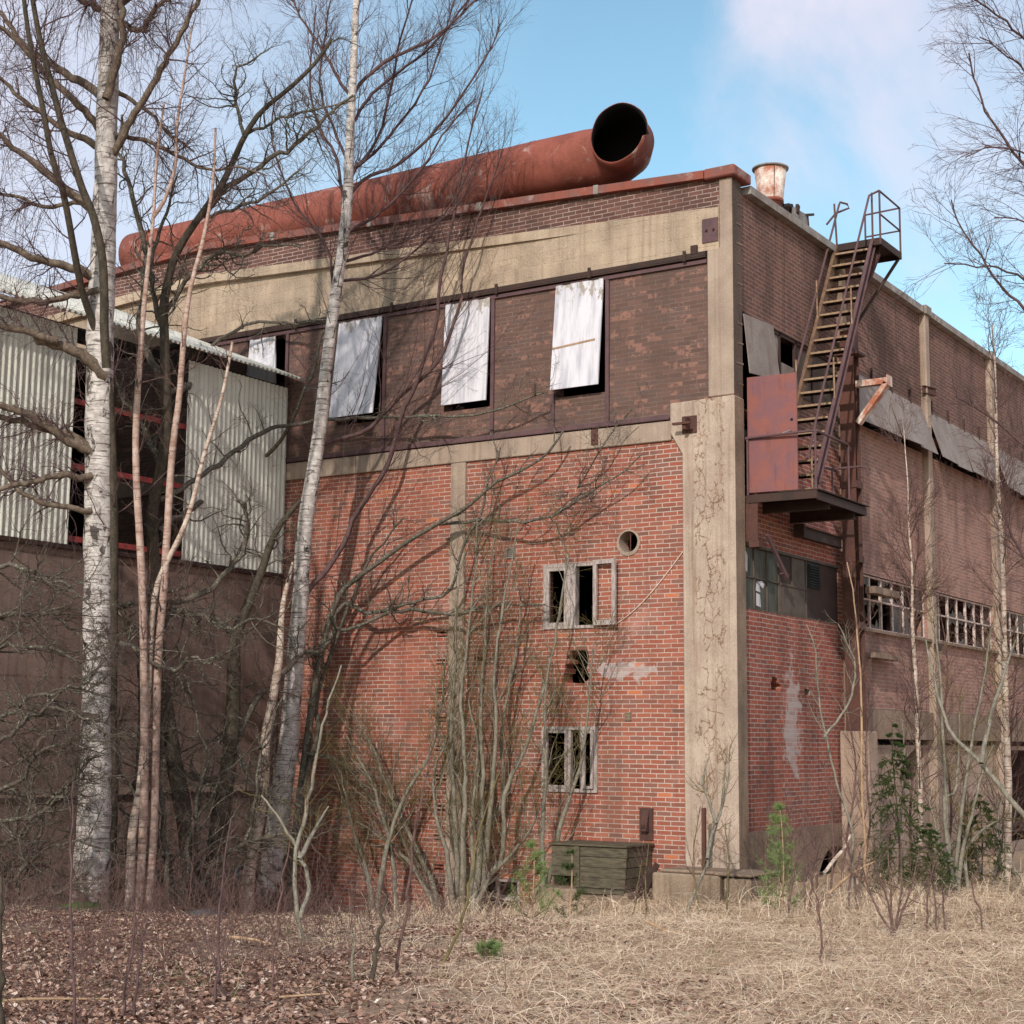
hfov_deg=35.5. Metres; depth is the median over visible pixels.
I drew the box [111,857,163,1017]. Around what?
purple stem
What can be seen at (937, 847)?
young spruce
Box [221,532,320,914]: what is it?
grey birch stem
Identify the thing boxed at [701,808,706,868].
rusty stake
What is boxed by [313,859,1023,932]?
tall dry grass
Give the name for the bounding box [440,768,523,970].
bent sapling
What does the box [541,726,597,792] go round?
window
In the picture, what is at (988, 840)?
young spruce
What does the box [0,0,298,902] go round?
birch tree
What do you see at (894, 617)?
window
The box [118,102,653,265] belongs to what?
roof duct
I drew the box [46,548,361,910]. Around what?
tangled shrub
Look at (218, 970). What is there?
purple stem
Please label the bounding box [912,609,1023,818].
alder sapling
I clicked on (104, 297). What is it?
dark stemmed tree
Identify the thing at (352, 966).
broken stem
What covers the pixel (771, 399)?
door
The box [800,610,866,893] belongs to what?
alder sapling
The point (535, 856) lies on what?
young pine
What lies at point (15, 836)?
arching shrub
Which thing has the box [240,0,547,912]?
leaning birch
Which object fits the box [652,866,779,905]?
foundation block
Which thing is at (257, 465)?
corrugated shed
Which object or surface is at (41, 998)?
fallen branch
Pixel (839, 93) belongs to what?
sky
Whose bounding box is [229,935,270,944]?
fallen branch
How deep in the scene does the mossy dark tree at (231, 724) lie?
27.97 m
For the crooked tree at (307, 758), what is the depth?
30.12 m
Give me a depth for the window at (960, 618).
37.90 m
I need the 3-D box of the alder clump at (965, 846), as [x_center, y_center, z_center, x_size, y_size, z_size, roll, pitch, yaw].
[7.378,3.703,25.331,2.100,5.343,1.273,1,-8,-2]
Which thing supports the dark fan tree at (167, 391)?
on the ground at (1017, 856)
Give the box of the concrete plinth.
[532,883,652,906]
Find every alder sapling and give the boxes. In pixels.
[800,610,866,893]
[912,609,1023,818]
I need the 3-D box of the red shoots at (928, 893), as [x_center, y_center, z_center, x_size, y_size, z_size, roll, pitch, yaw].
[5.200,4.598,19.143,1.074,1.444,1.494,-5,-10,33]
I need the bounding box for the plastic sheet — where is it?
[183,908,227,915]
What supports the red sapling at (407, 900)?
on the ground at (1017, 856)
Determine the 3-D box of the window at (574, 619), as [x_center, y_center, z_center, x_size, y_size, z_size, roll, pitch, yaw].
[1.261,1.491,28.829,1.597,1.208,0.246,-6,-10,38]
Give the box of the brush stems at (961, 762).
[878,598,1023,876]
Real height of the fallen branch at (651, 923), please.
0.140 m
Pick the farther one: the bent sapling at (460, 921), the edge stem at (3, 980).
the bent sapling at (460, 921)
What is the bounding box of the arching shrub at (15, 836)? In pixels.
[0,495,181,908]
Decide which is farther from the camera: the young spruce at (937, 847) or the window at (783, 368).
the window at (783, 368)
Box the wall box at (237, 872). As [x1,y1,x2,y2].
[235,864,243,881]
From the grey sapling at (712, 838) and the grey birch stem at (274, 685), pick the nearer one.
the grey sapling at (712, 838)
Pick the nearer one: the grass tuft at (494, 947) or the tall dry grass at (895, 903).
the grass tuft at (494, 947)
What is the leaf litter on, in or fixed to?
on the ground at (1017, 856)
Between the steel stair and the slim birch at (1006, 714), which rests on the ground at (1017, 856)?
the slim birch at (1006, 714)
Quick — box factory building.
[0,164,1023,915]
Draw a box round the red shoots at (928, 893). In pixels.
[897,835,994,932]
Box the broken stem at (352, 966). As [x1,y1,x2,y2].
[350,924,355,980]
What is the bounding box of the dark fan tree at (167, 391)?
[67,17,561,912]
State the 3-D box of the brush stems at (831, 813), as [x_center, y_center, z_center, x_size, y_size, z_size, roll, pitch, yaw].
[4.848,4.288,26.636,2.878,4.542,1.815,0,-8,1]
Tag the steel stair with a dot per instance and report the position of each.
(814, 503)
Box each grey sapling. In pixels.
[226,665,351,942]
[683,732,742,915]
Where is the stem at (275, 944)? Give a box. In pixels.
[257,831,293,993]
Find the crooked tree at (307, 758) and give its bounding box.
[285,381,658,912]
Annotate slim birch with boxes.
[858,387,980,877]
[940,279,1023,883]
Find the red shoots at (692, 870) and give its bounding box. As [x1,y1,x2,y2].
[610,796,744,916]
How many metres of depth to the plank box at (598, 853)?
26.91 m
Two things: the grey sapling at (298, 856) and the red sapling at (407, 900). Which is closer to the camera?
the red sapling at (407, 900)
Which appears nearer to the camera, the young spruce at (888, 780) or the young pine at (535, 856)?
the young pine at (535, 856)
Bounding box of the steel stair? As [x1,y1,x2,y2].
[745,190,901,580]
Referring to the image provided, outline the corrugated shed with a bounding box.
[0,273,301,912]
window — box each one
[485,878,519,909]
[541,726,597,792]
[543,558,615,629]
[742,312,833,411]
[745,542,838,624]
[863,574,924,637]
[936,593,991,649]
[1006,611,1023,655]
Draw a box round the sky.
[0,0,1023,375]
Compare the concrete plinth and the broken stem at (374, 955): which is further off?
the concrete plinth
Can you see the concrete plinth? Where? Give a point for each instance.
(615, 895)
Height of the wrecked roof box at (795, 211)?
1.158 m
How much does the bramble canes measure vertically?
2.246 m
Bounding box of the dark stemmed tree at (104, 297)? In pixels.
[0,0,205,902]
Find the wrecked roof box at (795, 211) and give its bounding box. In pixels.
[780,203,813,225]
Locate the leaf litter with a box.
[2,884,1023,1023]
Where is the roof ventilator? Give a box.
[752,162,788,204]
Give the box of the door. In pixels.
[747,372,798,492]
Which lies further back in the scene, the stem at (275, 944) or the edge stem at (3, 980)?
the stem at (275, 944)
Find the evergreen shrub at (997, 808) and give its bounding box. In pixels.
[856,705,1023,888]
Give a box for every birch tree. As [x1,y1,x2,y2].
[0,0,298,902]
[893,0,1023,607]
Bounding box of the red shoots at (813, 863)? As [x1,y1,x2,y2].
[780,802,878,915]
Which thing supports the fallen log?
on the ground at (1017, 856)
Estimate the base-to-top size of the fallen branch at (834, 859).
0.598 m
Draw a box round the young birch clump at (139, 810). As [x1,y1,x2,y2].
[112,0,251,912]
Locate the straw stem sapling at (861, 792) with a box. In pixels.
[839,548,880,899]
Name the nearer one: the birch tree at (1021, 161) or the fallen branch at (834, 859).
the birch tree at (1021, 161)
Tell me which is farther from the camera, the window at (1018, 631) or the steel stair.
the window at (1018, 631)
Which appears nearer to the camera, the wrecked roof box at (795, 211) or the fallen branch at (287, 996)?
the fallen branch at (287, 996)
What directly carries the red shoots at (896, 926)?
on the ground at (1017, 856)
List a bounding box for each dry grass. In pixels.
[3,878,1023,1023]
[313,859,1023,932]
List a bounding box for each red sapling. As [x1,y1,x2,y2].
[387,727,435,978]
[798,861,840,962]
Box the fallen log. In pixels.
[30,901,116,912]
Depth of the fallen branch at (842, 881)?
22.64 m
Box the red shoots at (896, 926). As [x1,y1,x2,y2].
[832,810,936,937]
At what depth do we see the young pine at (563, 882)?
23.54 m
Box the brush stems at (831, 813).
[722,635,890,896]
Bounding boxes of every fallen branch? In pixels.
[3,997,112,1001]
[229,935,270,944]
[279,993,326,997]
[646,919,699,936]
[823,834,850,874]
[827,861,874,895]
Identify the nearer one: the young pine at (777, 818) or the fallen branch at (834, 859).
the young pine at (777, 818)
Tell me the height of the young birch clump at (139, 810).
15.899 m
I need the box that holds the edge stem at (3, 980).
[0,877,6,1023]
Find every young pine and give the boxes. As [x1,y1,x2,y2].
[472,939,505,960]
[503,838,563,919]
[552,849,589,916]
[754,801,806,912]
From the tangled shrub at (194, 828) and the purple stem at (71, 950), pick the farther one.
the tangled shrub at (194, 828)
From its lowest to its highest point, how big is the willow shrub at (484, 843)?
8.600 m
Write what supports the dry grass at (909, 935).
on the ground at (1017, 856)
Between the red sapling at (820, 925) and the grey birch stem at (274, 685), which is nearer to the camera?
the red sapling at (820, 925)
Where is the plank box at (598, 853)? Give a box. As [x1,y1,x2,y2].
[548,840,653,889]
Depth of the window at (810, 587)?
29.32 m
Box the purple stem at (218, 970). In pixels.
[190,801,256,1001]
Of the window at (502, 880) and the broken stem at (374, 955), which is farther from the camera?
the window at (502, 880)
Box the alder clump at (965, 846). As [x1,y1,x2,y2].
[909,577,1023,892]
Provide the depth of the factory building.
30.22 m
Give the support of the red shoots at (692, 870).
on the ground at (1017, 856)
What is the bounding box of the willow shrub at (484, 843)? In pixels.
[304,480,640,913]
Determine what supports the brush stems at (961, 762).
on the ground at (1017, 856)
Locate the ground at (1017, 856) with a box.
[2,819,1023,1023]
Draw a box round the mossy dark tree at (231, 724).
[60,498,563,912]
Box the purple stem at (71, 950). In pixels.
[45,781,89,1023]
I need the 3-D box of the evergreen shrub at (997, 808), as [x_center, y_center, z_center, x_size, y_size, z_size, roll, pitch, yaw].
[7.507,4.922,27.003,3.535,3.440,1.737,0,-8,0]
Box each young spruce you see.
[845,723,941,896]
[881,823,960,895]
[935,794,1022,891]
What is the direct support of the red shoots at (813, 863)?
on the ground at (1017, 856)
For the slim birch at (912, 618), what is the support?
on the ground at (1017, 856)
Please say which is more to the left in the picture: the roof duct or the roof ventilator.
the roof duct
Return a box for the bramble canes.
[0,788,615,1023]
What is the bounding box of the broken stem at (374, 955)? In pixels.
[368,894,387,983]

